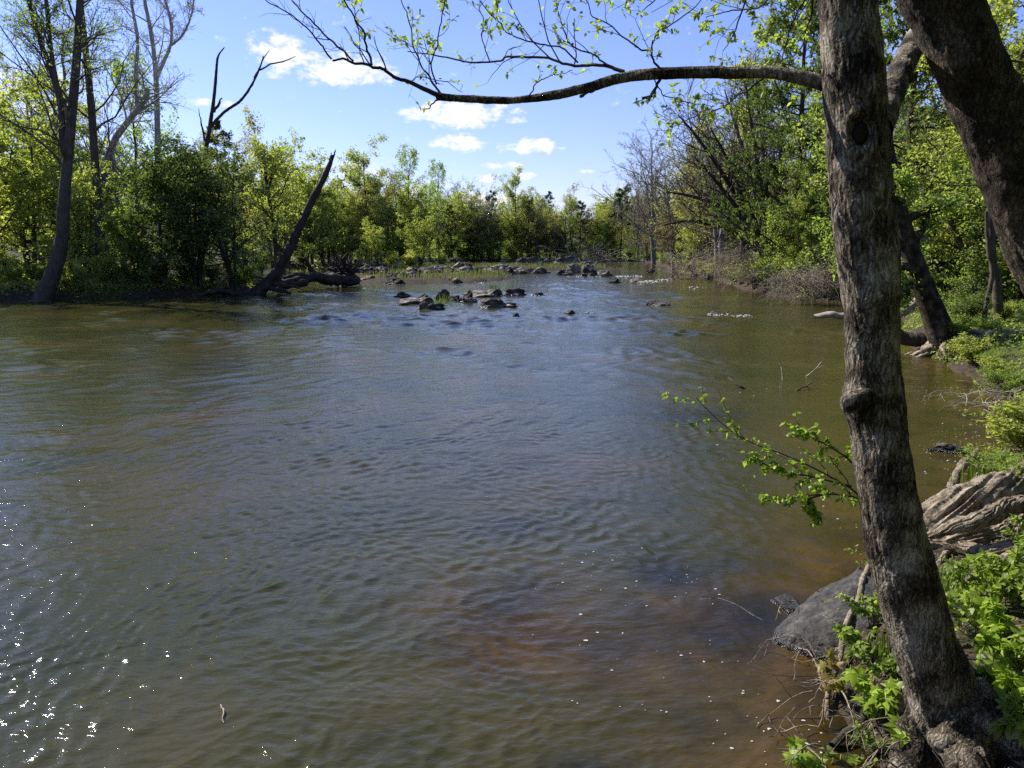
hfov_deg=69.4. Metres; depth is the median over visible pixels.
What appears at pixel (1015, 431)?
shrub
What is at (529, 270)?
rock
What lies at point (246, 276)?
shrub
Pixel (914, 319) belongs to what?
ground cover
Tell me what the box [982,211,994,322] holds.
slender trunk
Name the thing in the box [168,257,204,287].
shrub
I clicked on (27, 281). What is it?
undergrowth
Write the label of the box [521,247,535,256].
shrub
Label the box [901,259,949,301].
shrub
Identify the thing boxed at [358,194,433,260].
broadleaf tree
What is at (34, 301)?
log
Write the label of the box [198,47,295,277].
dead tree
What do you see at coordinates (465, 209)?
broadleaf tree
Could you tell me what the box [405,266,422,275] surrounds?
rock
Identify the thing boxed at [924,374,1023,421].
twig tangle
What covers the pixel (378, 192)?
broadleaf tree
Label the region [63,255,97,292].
shrub
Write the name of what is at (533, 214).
broadleaf tree
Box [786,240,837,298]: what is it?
shrub
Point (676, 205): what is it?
broadleaf tree
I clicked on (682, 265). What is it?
brush pile
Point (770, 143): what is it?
broadleaf tree
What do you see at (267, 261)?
shrub
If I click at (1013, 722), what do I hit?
herb
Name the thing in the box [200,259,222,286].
shrub
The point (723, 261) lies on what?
shrub
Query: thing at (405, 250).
broadleaf tree
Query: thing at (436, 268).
rock
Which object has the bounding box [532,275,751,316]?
white water
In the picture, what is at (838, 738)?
stick
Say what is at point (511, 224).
broadleaf tree
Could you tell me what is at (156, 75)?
sycamore tree
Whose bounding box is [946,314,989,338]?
shrub
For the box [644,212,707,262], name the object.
broadleaf tree
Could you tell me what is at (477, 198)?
broadleaf tree
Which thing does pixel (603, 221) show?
broadleaf tree
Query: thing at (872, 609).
herb
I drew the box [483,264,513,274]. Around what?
rock
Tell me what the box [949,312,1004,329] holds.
shrub
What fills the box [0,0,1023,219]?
sky
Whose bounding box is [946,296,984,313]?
shrub
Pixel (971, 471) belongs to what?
grass tuft
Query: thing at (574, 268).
rock
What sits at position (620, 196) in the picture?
pine tree
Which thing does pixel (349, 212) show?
broadleaf tree
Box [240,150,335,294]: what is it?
leaning snag
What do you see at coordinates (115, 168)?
broadleaf tree
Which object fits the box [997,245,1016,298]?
shrub
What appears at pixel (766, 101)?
broadleaf tree
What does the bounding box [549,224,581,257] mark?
broadleaf tree
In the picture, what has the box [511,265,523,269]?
rock
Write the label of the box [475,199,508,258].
broadleaf tree
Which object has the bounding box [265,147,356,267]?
broadleaf tree
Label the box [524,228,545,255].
broadleaf tree
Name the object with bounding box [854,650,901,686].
herb
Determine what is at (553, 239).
broadleaf tree
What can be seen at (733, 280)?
shrub
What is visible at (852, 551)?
seedling
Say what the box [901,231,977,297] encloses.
shrub
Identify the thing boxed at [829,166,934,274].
broadleaf tree
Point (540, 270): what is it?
rock
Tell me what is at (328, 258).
broadleaf tree
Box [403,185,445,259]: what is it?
broadleaf tree
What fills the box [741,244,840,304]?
brush pile
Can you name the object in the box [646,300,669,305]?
rock
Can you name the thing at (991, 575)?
herb
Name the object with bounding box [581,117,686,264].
broadleaf tree
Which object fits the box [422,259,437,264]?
rock
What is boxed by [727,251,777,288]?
shrub
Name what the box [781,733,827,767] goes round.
maple seedling
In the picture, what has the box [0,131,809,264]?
woodland
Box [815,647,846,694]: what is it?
maple seedling
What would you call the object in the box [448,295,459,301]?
rock
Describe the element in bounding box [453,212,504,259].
broadleaf tree
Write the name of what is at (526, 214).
broadleaf tree
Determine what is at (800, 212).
broadleaf tree
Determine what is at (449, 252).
broadleaf tree
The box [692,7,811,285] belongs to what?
broadleaf tree
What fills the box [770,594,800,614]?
boulder
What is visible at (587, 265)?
rock
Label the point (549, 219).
broadleaf tree
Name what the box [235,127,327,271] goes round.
broadleaf tree
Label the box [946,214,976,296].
slender trunk
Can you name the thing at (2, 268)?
shrub
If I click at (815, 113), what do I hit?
broadleaf tree
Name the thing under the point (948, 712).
tree
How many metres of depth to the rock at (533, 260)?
118.77 m
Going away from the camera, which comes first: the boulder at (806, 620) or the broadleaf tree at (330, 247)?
the boulder at (806, 620)
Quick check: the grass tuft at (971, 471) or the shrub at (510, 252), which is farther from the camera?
the shrub at (510, 252)
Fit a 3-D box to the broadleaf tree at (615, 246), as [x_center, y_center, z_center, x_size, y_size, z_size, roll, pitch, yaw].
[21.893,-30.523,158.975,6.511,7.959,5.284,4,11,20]
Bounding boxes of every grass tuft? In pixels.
[865,628,892,660]
[937,558,983,590]
[939,576,960,602]
[947,454,1022,481]
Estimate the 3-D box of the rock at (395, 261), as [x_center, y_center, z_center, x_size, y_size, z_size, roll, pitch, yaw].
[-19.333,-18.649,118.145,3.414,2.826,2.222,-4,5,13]
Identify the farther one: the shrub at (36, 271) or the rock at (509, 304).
the shrub at (36, 271)
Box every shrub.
[0,247,18,273]
[0,252,22,286]
[0,265,24,286]
[13,259,47,281]
[42,242,81,275]
[51,236,119,272]
[59,275,73,287]
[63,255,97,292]
[80,251,122,287]
[118,259,148,283]
[137,257,173,285]
[158,273,174,285]
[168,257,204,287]
[170,249,219,280]
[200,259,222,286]
[214,272,233,287]
[219,258,267,287]
[246,249,272,272]
[295,254,304,265]
[382,253,397,265]
[398,248,419,266]
[434,253,448,264]
[458,247,471,259]
[504,246,518,257]
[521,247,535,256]
[568,245,583,256]
[624,248,638,259]
[695,259,704,268]
[705,263,713,275]
[714,255,737,273]
[716,265,745,282]
[724,257,763,284]
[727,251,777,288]
[740,270,765,286]
[749,246,787,289]
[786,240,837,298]
[827,278,839,292]
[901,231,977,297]
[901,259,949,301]
[933,336,976,358]
[942,331,998,364]
[943,291,997,321]
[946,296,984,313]
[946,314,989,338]
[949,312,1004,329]
[949,440,1023,474]
[954,290,1004,316]
[957,346,999,363]
[958,392,1023,456]
[973,354,1023,379]
[974,349,1019,366]
[976,365,1023,397]
[980,239,1020,290]
[981,457,1023,479]
[987,361,1023,381]
[990,300,1023,320]
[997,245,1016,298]
[1005,299,1023,308]
[1012,308,1023,331]
[1018,344,1023,363]
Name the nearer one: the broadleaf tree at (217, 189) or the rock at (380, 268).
the broadleaf tree at (217, 189)
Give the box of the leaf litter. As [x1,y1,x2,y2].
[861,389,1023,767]
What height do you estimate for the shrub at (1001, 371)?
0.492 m
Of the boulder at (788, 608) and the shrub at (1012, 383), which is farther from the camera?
the shrub at (1012, 383)
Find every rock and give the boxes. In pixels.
[354,258,371,265]
[360,265,380,274]
[361,276,374,279]
[376,266,388,273]
[382,259,400,265]
[383,277,402,283]
[393,291,411,297]
[397,273,412,278]
[399,297,433,304]
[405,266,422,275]
[407,271,422,277]
[418,302,435,309]
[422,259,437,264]
[423,265,443,273]
[432,303,444,309]
[435,289,448,300]
[446,258,462,262]
[448,277,459,282]
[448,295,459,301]
[453,261,479,271]
[456,266,478,273]
[457,290,472,301]
[460,297,477,301]
[463,289,501,297]
[478,297,504,307]
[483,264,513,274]
[503,287,526,295]
[503,302,517,306]
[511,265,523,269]
[514,269,527,273]
[516,256,539,265]
[521,268,533,272]
[531,267,550,272]
[533,292,543,295]
[554,255,575,263]
[556,270,564,274]
[562,264,580,272]
[562,270,574,274]
[562,310,574,313]
[576,261,599,265]
[581,263,597,269]
[581,267,597,275]
[597,270,612,275]
[608,277,620,282]
[628,278,645,282]
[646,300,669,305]
[703,273,713,278]
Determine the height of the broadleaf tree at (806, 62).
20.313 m
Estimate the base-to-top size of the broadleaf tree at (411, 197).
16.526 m
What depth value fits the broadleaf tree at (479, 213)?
158.69 m
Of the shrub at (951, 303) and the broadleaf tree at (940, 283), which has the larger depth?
the broadleaf tree at (940, 283)
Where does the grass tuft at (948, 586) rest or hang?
on the ground at (958, 368)
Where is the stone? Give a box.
[927,442,972,454]
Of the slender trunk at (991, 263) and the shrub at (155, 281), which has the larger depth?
the shrub at (155, 281)
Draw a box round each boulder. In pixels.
[770,567,878,661]
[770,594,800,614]
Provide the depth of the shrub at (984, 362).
14.67 m
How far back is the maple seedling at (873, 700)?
4.22 m
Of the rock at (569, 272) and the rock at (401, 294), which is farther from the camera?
the rock at (569, 272)
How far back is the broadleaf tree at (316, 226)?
106.94 m
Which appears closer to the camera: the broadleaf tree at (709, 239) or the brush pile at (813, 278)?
the brush pile at (813, 278)
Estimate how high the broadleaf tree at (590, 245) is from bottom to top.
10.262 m
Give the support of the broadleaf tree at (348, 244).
on the ground at (958, 368)
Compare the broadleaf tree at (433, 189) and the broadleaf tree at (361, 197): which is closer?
the broadleaf tree at (361, 197)
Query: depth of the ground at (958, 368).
37.57 m
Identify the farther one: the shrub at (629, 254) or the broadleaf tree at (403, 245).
the shrub at (629, 254)
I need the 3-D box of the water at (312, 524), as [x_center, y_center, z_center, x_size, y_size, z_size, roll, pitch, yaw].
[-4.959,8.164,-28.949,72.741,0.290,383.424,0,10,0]
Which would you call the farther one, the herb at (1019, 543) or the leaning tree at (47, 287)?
the leaning tree at (47, 287)
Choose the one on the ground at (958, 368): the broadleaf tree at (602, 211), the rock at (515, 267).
the broadleaf tree at (602, 211)
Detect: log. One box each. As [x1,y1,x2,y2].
[14,300,50,302]
[192,288,244,295]
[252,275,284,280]
[275,249,363,289]
[814,311,843,318]
[900,298,916,317]
[900,330,927,346]
[921,462,1023,601]
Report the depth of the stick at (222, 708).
4.51 m
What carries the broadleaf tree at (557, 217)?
on the ground at (958, 368)
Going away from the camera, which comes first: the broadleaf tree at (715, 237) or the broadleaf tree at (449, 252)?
the broadleaf tree at (715, 237)
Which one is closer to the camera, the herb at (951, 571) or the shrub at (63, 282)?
the herb at (951, 571)
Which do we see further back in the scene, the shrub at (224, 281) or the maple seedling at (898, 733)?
the shrub at (224, 281)
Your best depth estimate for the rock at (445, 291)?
40.43 m
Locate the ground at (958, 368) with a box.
[0,204,1023,767]
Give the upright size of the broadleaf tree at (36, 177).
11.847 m
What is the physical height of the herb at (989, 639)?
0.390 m
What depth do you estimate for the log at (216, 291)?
44.54 m
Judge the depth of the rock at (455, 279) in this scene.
60.32 m
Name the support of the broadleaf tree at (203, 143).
on the ground at (958, 368)
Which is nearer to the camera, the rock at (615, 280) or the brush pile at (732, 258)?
the brush pile at (732, 258)
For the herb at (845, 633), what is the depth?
4.87 m
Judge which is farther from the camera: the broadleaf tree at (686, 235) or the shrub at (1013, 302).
the broadleaf tree at (686, 235)
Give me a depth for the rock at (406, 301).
37.97 m
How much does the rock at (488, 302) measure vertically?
1.082 m
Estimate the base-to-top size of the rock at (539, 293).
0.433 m
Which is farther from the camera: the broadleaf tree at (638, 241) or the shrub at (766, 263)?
the broadleaf tree at (638, 241)
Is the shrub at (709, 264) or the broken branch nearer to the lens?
the broken branch
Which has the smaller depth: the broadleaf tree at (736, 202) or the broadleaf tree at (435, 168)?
the broadleaf tree at (736, 202)
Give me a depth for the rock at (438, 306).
34.55 m
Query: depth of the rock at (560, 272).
79.13 m
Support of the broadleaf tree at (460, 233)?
on the ground at (958, 368)
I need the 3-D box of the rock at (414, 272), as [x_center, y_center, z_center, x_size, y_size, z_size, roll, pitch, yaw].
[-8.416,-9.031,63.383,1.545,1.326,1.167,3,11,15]
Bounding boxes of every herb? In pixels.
[819,715,895,767]
[831,623,878,653]
[835,591,882,625]
[842,638,886,666]
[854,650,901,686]
[939,565,972,581]
[943,558,1023,625]
[944,571,993,605]
[945,573,1014,643]
[965,547,1023,601]
[965,588,1023,664]
[971,550,1023,590]
[973,654,1023,714]
[975,547,1022,584]
[975,646,1023,714]
[987,689,1023,747]
[1000,513,1023,553]
[1007,590,1023,649]
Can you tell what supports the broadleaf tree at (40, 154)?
on the ground at (958, 368)
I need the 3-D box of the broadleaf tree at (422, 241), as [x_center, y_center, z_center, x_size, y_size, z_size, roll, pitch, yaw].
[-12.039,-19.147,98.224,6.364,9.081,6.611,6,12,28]
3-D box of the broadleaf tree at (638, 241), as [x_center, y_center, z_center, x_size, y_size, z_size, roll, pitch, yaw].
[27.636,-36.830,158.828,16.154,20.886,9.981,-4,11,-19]
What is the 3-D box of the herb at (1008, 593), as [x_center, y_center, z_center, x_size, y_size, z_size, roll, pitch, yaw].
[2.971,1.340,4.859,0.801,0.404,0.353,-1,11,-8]
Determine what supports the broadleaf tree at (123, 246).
on the ground at (958, 368)
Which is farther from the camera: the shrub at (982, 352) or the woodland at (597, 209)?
the woodland at (597, 209)
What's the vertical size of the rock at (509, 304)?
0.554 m
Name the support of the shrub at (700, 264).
on the ground at (958, 368)
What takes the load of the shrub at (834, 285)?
on the ground at (958, 368)
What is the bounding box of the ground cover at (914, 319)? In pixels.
[878,288,1023,679]
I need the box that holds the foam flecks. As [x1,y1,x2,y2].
[528,386,1007,764]
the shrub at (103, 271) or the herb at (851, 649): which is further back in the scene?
the shrub at (103, 271)
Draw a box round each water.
[0,262,1008,767]
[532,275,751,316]
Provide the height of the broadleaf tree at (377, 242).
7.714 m
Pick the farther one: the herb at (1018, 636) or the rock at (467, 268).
the rock at (467, 268)
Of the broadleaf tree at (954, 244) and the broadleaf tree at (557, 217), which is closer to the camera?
the broadleaf tree at (954, 244)
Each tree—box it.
[0,0,127,300]
[0,0,185,275]
[0,2,111,262]
[0,44,107,266]
[0,63,110,270]
[0,107,64,276]
[0,127,134,259]
[28,156,133,276]
[32,73,160,266]
[66,121,274,285]
[80,48,186,250]
[88,186,169,285]
[90,0,193,247]
[93,0,204,260]
[115,133,279,288]
[135,134,282,288]
[162,125,262,246]
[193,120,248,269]
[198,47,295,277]
[217,103,309,268]
[223,141,264,267]
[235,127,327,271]
[239,135,311,281]
[256,184,318,263]
[262,0,1023,767]
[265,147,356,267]
[265,152,334,263]
[301,215,363,257]
[305,191,355,265]
[309,182,373,264]
[314,173,349,263]
[319,189,348,261]
[328,133,396,258]
[330,212,371,263]
[339,182,383,253]
[348,164,399,253]
[349,169,390,260]
[352,203,401,260]
[356,216,397,266]
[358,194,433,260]
[361,162,419,258]
[381,144,440,251]
[382,188,470,257]
[383,168,444,259]
[391,202,432,259]
[395,205,444,267]
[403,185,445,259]
[412,158,467,257]
[418,180,448,257]
[431,205,460,257]
[432,174,481,258]
[432,196,478,257]
[434,180,482,258]
[434,227,465,259]
[453,211,491,259]
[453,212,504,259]
[455,219,475,258]
[458,197,494,258]
[460,185,499,259]
[466,200,511,259]
[473,228,494,259]
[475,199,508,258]
[482,219,515,259]
[488,165,529,258]
[498,208,526,259]
[502,218,536,257]
[505,201,552,257]
[512,186,547,257]
[512,191,550,257]
[519,208,563,258]
[523,222,566,258]
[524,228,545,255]
[546,193,584,256]
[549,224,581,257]
[561,196,585,243]
[566,214,601,254]
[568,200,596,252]
[577,217,635,261]
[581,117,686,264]
[584,201,637,257]
[592,209,621,258]
[601,183,637,259]
[603,223,625,255]
[606,115,726,270]
[610,163,657,258]
[610,190,666,260]
[632,64,802,278]
[637,87,776,271]
[639,175,704,265]
[641,41,813,262]
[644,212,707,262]
[662,114,720,269]
[670,210,706,274]
[671,138,771,273]
[683,113,795,250]
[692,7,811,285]
[695,0,828,293]
[697,48,815,262]
[736,92,896,282]
[749,157,833,294]
[775,0,943,161]
[778,0,1023,248]
[782,188,834,298]
[792,0,1023,293]
[802,85,1023,359]
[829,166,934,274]
[896,0,1023,294]
[907,158,1001,301]
[917,139,986,294]
[920,143,1023,309]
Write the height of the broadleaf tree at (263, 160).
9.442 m
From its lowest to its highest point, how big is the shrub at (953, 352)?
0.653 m
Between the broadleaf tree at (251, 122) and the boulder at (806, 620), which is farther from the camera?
the broadleaf tree at (251, 122)
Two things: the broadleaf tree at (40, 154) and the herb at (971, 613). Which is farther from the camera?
the broadleaf tree at (40, 154)
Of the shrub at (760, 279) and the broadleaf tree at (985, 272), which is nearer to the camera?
the broadleaf tree at (985, 272)
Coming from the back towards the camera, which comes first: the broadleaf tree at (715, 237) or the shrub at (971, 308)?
the broadleaf tree at (715, 237)
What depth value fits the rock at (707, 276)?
68.44 m
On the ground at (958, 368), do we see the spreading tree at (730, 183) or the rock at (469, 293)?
the spreading tree at (730, 183)
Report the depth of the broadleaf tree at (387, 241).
124.59 m
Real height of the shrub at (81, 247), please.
3.037 m
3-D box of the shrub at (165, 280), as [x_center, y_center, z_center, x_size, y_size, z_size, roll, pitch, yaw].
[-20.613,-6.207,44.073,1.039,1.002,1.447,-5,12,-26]
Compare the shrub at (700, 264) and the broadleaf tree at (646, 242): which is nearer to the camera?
the shrub at (700, 264)
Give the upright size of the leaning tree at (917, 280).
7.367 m
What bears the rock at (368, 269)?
on the ground at (958, 368)
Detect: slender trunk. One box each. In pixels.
[924,232,930,270]
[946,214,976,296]
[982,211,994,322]
[985,209,1004,321]
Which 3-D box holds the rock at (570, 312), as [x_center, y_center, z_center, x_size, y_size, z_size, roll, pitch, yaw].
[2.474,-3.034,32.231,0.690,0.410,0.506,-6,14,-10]
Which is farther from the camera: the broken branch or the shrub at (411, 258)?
the shrub at (411, 258)
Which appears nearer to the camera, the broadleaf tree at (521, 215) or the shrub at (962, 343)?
the shrub at (962, 343)
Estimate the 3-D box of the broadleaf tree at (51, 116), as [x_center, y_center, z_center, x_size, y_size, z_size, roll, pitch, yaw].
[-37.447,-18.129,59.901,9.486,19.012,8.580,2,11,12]
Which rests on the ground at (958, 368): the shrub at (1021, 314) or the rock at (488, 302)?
the shrub at (1021, 314)
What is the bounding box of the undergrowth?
[0,259,251,298]
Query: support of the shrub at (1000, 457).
on the ground at (958, 368)
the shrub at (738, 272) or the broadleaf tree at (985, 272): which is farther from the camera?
the shrub at (738, 272)
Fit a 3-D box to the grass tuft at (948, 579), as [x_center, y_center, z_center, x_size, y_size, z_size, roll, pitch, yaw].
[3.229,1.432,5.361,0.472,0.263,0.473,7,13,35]
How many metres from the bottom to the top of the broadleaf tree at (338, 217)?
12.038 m
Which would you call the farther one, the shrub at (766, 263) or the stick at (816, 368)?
the shrub at (766, 263)
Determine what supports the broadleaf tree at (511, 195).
on the ground at (958, 368)
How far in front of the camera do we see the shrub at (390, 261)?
101.73 m
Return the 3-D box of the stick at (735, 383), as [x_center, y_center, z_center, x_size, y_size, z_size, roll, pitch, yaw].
[4.587,0.010,15.117,0.448,0.259,0.200,8,13,39]
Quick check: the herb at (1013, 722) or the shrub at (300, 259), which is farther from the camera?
the shrub at (300, 259)
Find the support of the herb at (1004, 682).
on the ground at (958, 368)
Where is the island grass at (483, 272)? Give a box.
[355,247,706,305]
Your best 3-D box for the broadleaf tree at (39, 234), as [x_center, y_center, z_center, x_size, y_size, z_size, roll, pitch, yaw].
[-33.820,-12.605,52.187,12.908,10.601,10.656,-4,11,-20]
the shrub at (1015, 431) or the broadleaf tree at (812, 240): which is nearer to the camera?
the shrub at (1015, 431)
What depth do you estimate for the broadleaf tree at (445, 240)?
137.06 m
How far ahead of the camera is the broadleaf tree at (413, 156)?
133.91 m
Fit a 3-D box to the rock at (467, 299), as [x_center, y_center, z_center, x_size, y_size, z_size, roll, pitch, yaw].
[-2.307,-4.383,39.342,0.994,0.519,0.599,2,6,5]
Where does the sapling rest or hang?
on the ground at (958, 368)
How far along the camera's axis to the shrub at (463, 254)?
156.98 m
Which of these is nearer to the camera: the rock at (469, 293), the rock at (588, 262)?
the rock at (469, 293)
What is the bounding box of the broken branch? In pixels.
[947,448,980,487]
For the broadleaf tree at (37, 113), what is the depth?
52.62 m
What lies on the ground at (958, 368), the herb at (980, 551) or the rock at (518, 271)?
the herb at (980, 551)
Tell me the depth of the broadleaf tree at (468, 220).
156.29 m
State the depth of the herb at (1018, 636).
4.17 m
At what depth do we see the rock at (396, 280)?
58.30 m
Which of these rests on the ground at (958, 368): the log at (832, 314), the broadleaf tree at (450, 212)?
the broadleaf tree at (450, 212)
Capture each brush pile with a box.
[523,235,643,262]
[633,240,737,279]
[680,223,788,291]
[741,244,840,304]
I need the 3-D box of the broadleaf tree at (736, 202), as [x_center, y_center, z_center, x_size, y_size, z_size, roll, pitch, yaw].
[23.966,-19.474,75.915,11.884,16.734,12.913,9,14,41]
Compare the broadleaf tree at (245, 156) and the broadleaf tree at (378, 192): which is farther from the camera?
the broadleaf tree at (378, 192)
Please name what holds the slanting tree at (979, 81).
on the ground at (958, 368)
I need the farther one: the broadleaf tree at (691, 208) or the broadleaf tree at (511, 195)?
the broadleaf tree at (511, 195)
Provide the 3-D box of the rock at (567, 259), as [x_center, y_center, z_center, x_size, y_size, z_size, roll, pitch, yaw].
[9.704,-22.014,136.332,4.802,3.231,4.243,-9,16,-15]
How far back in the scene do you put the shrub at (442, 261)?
96.81 m
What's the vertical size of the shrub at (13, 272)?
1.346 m
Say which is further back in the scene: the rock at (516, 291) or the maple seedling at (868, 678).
the rock at (516, 291)
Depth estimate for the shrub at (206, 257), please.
47.30 m
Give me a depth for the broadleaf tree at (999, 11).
28.28 m
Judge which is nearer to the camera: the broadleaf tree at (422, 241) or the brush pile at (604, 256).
the broadleaf tree at (422, 241)
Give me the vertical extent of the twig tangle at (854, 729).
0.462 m
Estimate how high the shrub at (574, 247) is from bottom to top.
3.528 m
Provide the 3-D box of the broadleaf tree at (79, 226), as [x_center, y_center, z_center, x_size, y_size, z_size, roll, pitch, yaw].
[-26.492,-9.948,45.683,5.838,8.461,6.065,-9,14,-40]
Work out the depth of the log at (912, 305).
22.64 m
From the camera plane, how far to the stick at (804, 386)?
14.88 m
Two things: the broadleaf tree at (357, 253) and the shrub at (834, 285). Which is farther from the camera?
the broadleaf tree at (357, 253)
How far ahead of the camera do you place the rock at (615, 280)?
60.90 m
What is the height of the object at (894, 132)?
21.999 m
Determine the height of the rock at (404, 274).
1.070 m
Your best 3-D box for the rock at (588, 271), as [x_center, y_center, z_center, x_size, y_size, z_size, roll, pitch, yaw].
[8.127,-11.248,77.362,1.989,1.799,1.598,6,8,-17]
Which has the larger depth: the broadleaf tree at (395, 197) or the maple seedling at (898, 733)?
the broadleaf tree at (395, 197)
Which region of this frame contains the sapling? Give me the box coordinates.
[657,382,891,656]
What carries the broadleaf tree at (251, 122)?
on the ground at (958, 368)
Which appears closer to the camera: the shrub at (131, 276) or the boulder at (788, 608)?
the boulder at (788, 608)
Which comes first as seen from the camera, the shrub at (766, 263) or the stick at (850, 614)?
the stick at (850, 614)
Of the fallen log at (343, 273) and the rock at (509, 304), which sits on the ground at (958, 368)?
the fallen log at (343, 273)
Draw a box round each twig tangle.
[701,591,970,767]
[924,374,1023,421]
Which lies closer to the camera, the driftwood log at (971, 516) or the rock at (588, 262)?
the driftwood log at (971, 516)
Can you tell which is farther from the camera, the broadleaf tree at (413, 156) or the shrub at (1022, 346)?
the broadleaf tree at (413, 156)
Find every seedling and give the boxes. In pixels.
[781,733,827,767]
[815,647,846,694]
[837,664,902,728]
[844,544,867,564]
[854,664,873,694]
[883,713,909,747]
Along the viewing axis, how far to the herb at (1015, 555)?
5.08 m
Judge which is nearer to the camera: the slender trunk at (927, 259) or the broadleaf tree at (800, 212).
the slender trunk at (927, 259)
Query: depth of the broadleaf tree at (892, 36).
31.28 m
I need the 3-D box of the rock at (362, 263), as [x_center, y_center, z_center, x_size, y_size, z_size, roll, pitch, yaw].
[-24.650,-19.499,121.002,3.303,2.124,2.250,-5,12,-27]
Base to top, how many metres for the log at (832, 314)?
0.426 m
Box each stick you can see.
[220,704,224,722]
[728,377,744,388]
[796,381,812,390]
[798,648,832,698]
[806,362,824,375]
[824,564,869,719]
[829,695,886,748]
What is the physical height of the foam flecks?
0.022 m
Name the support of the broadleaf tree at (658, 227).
on the ground at (958, 368)
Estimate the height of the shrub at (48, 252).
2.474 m
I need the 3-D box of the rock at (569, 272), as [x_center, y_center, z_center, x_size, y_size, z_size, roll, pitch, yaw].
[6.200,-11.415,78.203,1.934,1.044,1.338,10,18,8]
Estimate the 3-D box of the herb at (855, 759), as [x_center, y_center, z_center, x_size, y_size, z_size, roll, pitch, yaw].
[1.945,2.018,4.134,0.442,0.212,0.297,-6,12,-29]
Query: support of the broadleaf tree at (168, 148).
on the ground at (958, 368)
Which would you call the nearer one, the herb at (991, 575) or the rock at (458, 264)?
the herb at (991, 575)
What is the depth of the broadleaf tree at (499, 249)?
156.08 m
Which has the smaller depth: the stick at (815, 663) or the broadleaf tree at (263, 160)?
the stick at (815, 663)
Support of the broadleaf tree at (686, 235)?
on the ground at (958, 368)
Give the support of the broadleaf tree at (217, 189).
on the ground at (958, 368)
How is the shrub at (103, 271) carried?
on the ground at (958, 368)
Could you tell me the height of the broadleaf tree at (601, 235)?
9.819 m
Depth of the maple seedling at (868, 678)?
4.49 m
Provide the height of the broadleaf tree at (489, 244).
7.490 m
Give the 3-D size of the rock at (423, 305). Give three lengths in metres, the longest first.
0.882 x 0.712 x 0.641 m
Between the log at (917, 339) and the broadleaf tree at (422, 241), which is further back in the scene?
the broadleaf tree at (422, 241)
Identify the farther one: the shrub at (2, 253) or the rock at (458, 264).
the rock at (458, 264)
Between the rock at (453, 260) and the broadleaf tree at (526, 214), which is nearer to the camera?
the rock at (453, 260)
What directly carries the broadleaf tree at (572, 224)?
on the ground at (958, 368)
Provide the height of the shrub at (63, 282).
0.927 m
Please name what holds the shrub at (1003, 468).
on the ground at (958, 368)
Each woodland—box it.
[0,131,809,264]
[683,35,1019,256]
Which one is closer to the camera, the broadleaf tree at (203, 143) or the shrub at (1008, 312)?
the shrub at (1008, 312)
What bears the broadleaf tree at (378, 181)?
on the ground at (958, 368)
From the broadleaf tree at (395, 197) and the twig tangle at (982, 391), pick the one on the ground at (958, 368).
the broadleaf tree at (395, 197)
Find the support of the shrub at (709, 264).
on the ground at (958, 368)
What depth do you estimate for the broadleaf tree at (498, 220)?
155.21 m
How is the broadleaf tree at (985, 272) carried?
on the ground at (958, 368)
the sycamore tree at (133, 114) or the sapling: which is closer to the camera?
the sapling
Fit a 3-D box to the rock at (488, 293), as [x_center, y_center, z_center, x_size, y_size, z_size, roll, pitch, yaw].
[-1.545,-5.057,44.084,2.679,1.168,2.636,-4,10,-6]
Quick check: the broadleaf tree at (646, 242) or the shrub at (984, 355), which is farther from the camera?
the broadleaf tree at (646, 242)
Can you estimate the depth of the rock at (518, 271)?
82.62 m
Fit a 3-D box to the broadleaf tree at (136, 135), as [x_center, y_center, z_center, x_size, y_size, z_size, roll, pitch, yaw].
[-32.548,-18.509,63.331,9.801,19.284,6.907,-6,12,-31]
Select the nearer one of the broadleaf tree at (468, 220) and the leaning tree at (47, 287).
the leaning tree at (47, 287)
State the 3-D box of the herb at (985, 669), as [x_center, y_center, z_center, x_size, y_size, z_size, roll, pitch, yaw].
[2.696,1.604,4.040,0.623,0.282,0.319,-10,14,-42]
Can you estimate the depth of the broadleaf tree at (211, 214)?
42.97 m
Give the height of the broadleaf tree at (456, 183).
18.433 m
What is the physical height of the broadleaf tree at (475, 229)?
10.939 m
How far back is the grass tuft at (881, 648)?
4.70 m
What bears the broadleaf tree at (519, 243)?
on the ground at (958, 368)
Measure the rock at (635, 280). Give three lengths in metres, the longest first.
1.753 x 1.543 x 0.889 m
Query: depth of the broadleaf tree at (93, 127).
44.07 m
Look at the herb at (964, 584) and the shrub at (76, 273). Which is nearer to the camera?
the herb at (964, 584)
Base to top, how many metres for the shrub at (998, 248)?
3.968 m
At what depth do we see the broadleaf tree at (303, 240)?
106.15 m
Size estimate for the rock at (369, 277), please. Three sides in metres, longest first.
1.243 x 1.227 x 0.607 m
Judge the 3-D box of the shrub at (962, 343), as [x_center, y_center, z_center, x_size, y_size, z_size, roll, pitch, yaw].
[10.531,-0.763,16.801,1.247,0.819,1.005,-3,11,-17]
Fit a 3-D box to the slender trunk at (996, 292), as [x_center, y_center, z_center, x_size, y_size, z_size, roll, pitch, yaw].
[14.184,-3.886,21.662,1.078,4.574,0.340,0,10,0]
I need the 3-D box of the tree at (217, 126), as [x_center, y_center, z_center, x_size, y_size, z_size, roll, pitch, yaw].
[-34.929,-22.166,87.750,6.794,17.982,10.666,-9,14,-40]

